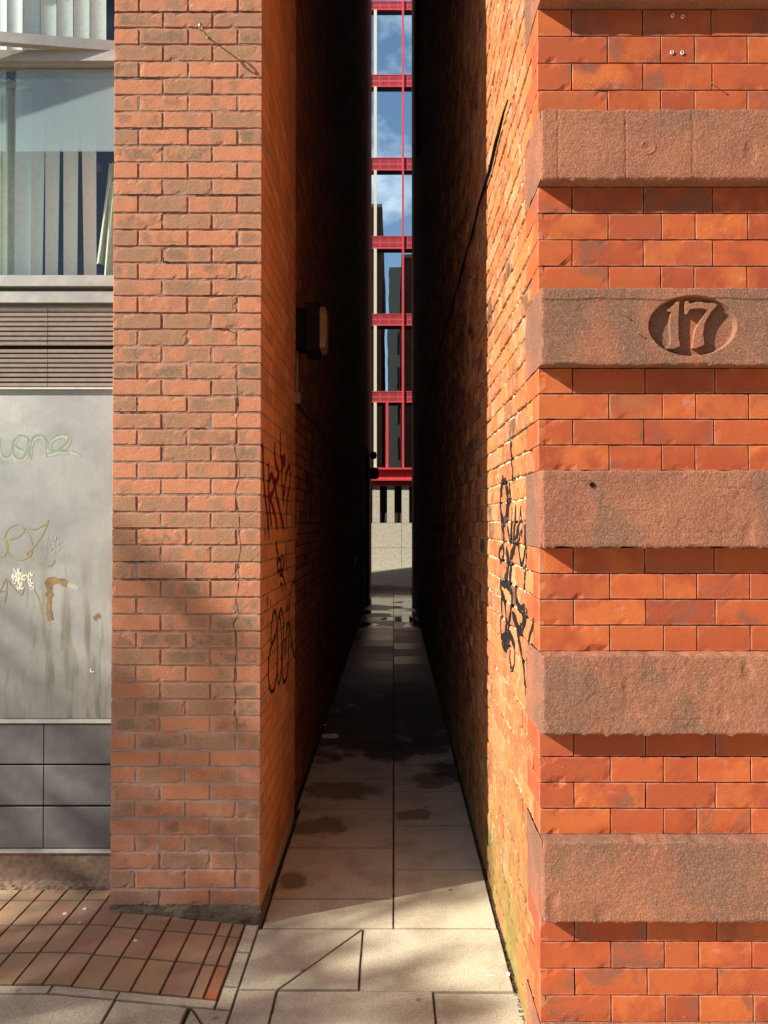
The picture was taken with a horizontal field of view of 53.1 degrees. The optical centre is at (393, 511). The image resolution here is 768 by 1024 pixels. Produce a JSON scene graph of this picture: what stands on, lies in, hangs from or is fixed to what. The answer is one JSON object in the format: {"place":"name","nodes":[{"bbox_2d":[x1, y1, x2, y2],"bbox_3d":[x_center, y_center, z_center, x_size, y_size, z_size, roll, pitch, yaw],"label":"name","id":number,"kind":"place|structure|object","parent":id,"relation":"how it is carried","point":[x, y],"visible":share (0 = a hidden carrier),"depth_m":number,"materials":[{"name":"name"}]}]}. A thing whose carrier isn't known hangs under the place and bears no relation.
{"place":"outdoors","nodes":[
{"label":"outdoors","id":0,"kind":"place"},
{"bbox_2d":[0,888,243,1000],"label":"brick paving","id":1,"kind":"structure","parent":0,"point":[54,938],"depth_m":3.18,"materials":[{"name":"brick"}]},
{"bbox_2d":[0,925,525,1023],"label":"pavement","id":2,"kind":"structure","parent":0,"point":[311,976],"depth_m":2.95,"materials":[{"name":"beige concrete"}]},
{"bbox_2d":[112,990,277,1020],"bbox_3d":[-0.735,1.823,2.809,0.641,0.043,0.218,0,-1,-12],"label":"joint moss","id":3,"kind":"object","parent":2,"relation":"on","point":[212,1000],"visible":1,"depth_m":2.85,"materials":[{"name":"green plant"}]},
{"bbox_2d":[16,585,517,1023],"bbox_3d":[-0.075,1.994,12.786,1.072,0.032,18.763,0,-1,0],"label":"alley paving","id":4,"kind":"structure","parent":0,"point":[336,872],"depth_m":4.77,"materials":[{"name":"beige concrete"}]},
{"bbox_2d":[0,0,371,927],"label":"brick building","id":5,"kind":"structure","parent":4,"relation":"on","point":[182,544],"depth_m":3.72,"materials":[{"name":"brick"}]},
{"bbox_2d":[0,0,114,307],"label":"window","id":6,"kind":"structure","parent":5,"relation":"in","point":[30,111],"depth_m":3.87,"materials":[{"name":"glass"}]},
{"bbox_2d":[96,163,101,172],"bbox_3d":[-1.811,-2.106,4.720,0.043,0.052,0.044,0,-1,0],"label":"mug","id":7,"kind":"object","parent":5,"relation":"on","point":[98,168],"visible":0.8,"depth_m":4.70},
{"bbox_2d":[97,162,114,274],"bbox_3d":[-1.463,-1.495,3.928,0.120,0.591,0.065,0,-1,0],"label":"blind slat","id":8,"kind":"object","parent":5,"relation":"hanging from","point":[106,251],"visible":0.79,"depth_m":3.92,"materials":[{"name":"beige fabric"}]},
{"bbox_2d":[199,22,208,38],"bbox_3d":[-0.852,-2.159,3.460,0.013,0.039,0.122,0,-1,9],"label":"eye hook","id":9,"kind":"object","parent":5,"relation":"attached to","point":[201,28],"visible":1,"depth_m":3.43,"materials":[{"name":"metal"}]},
{"bbox_2d":[295,350,297,392],"bbox_3d":[-0.618,-0.886,4.909,0.018,0.295,0.034,0,-1,0],"label":"conduit","id":10,"kind":"object","parent":5,"relation":"attached to","point":[296,384],"visible":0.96,"depth_m":4.91,"materials":[{"name":"grey metal"}]},
{"bbox_2d":[295,393,300,403],"bbox_3d":[-0.612,-0.726,4.903,0.034,0.065,0.055,0,-1,0],"label":"junction box","id":11,"kind":"object","parent":5,"relation":"attached to","point":[297,398],"visible":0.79,"depth_m":4.88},
{"bbox_2d":[295,302,327,358],"bbox_3d":[-0.526,-1.158,4.917,0.208,0.329,0.200,0,-1,0],"label":"bulkhead lamp","id":12,"kind":"object","parent":5,"relation":"attached to","point":[311,330],"visible":0.98,"depth_m":4.83,"materials":[{"name":"black paint"}]},
{"bbox_2d":[297,404,355,476],"bbox_3d":[-0.616,-0.644,8.730,0.016,0.038,7.600,0,-1,0],"label":"cable","id":13,"kind":"object","parent":5,"relation":"attached to","point":[307,416],"visible":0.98,"depth_m":6.51,"materials":[{"name":"black paint"}]},
{"bbox_2d":[369,452,376,458],"bbox_3d":[-0.540,-1.478,20.023,0.200,0.192,0.120,0,-1,0],"label":"security camera","id":14,"kind":"object","parent":5,"relation":"attached to","point":[372,455],"visible":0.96,"depth_m":19.97,"materials":[{"name":"black paint"}]},
{"bbox_2d":[369,467,378,478],"bbox_3d":[-0.503,-0.984,19.516,0.273,0.305,0.120,0,-1,0],"label":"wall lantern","id":15,"kind":"object","parent":5,"relation":"attached to","point":[374,472],"depth_m":19.46,"materials":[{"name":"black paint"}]},
{"bbox_2d":[1,713,524,1022],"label":"wall foot dirt","id":16,"kind":"structure","parent":4,"relation":"on","point":[512,976],"depth_m":3.64,"materials":[{"name":"green soil"}]},
{"bbox_2d":[321,733,338,737],"bbox_3d":[-0.534,1.882,6.470,0.151,0.016,0.131,0,-1,0],"label":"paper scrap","id":17,"kind":"object","parent":4,"relation":"on","point":[334,735],"visible":1,"depth_m":6.45,"materials":[{"name":"white paper"}]},
{"bbox_2d":[371,567,411,587],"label":"street","id":18,"kind":"structure","parent":0,"point":[399,577],"depth_m":25.35,"materials":[{"name":"grey asphalt"}]},
{"label":"ground","id":19,"kind":"structure","parent":0,"visible":0},
{"bbox_2d":[371,0,411,570],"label":"office building","id":20,"kind":"structure","parent":19,"relation":"on","point":[391,509],"depth_m":30.20,"materials":[{"name":"red paint"}]},
{"bbox_2d":[371,406,401,467],"bbox_3d":[-0.303,-2.992,30.163,1.290,2.588,0.043,0,-1,0],"label":"window pane","id":21,"kind":"structure","parent":20,"relation":"in","point":[394,412],"depth_m":30.14,"materials":[{"name":"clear glass"}]},
{"bbox_2d":[372,0,401,0],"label":"window pane","id":22,"kind":"structure","parent":20,"relation":"in","point":[372,0],"depth_m":30.39,"materials":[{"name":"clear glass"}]},
{"bbox_2d":[372,15,401,73],"bbox_3d":[-0.303,-18.495,30.380,1.290,2.576,0.043,0,-1,0],"label":"window pane","id":23,"kind":"structure","parent":20,"relation":"in","point":[389,27],"depth_m":30.36,"materials":[{"name":"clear glass"}]},
{"bbox_2d":[372,91,401,156],"bbox_3d":[-0.303,-15.325,30.337,1.290,2.812,0.040,0,-1,0],"label":"window pane","id":24,"kind":"structure","parent":20,"relation":"in","point":[389,103],"depth_m":30.32,"materials":[{"name":"clear glass"}]},
{"bbox_2d":[372,174,401,235],"bbox_3d":[-0.303,-12.122,30.291,1.290,2.598,0.042,0,-1,0],"label":"window pane","id":25,"kind":"structure","parent":20,"relation":"in","point":[389,186],"depth_m":30.27,"materials":[{"name":"clear glass"}]},
{"bbox_2d":[372,253,401,313],"bbox_3d":[-0.303,-9.044,30.248,1.290,2.566,0.043,0,-1,0],"label":"window pane","id":26,"kind":"structure","parent":20,"relation":"in","point":[389,265],"depth_m":30.22,"materials":[{"name":"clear glass"}]},
{"bbox_2d":[372,329,401,390],"bbox_3d":[-0.303,-6.010,30.206,1.290,2.583,0.041,0,-1,0],"label":"window pane","id":27,"kind":"structure","parent":20,"relation":"in","point":[389,341],"depth_m":30.19,"materials":[{"name":"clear glass"}]},
{"bbox_2d":[404,15,411,73],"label":"window pane","id":28,"kind":"structure","parent":20,"relation":"in","point":[407,18],"depth_m":30.36,"materials":[{"name":"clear glass"}]},
{"bbox_2d":[404,91,411,156],"bbox_3d":[1.047,-15.325,30.336,1.290,2.812,0.043,0,-1,0],"label":"window pane","id":29,"kind":"structure","parent":20,"relation":"in","point":[407,94],"depth_m":30.32,"materials":[{"name":"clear glass"}]},
{"bbox_2d":[404,174,411,235],"bbox_3d":[1.047,-12.122,30.292,1.290,2.598,0.040,0,-1,0],"label":"window pane","id":30,"kind":"structure","parent":20,"relation":"in","point":[407,177],"depth_m":30.27,"materials":[{"name":"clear glass"}]},
{"bbox_2d":[404,253,411,313],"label":"window pane","id":31,"kind":"structure","parent":20,"relation":"in","point":[407,256],"depth_m":30.23,"materials":[{"name":"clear glass"}]},
{"bbox_2d":[404,329,411,390],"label":"window pane","id":32,"kind":"structure","parent":20,"relation":"in","point":[407,332],"depth_m":30.19,"materials":[{"name":"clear glass"}]},
{"bbox_2d":[404,406,411,467],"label":"window pane","id":33,"kind":"structure","parent":20,"relation":"in","point":[407,409],"depth_m":30.14,"materials":[{"name":"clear glass"}]},
{"bbox_2d":[412,0,767,1023],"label":"banded building","id":34,"kind":"structure","parent":19,"relation":"on","point":[598,656],"depth_m":2.52,"materials":[{"name":"red brick"}]},
{"bbox_2d":[415,100,507,441],"bbox_3d":[0.465,-1.583,9.663,0.016,0.049,13.081,0,-1,0],"label":"cable","id":35,"kind":"object","parent":34,"relation":"attached to","point":[491,161],"visible":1,"depth_m":4.26,"materials":[{"name":"black rubber"}]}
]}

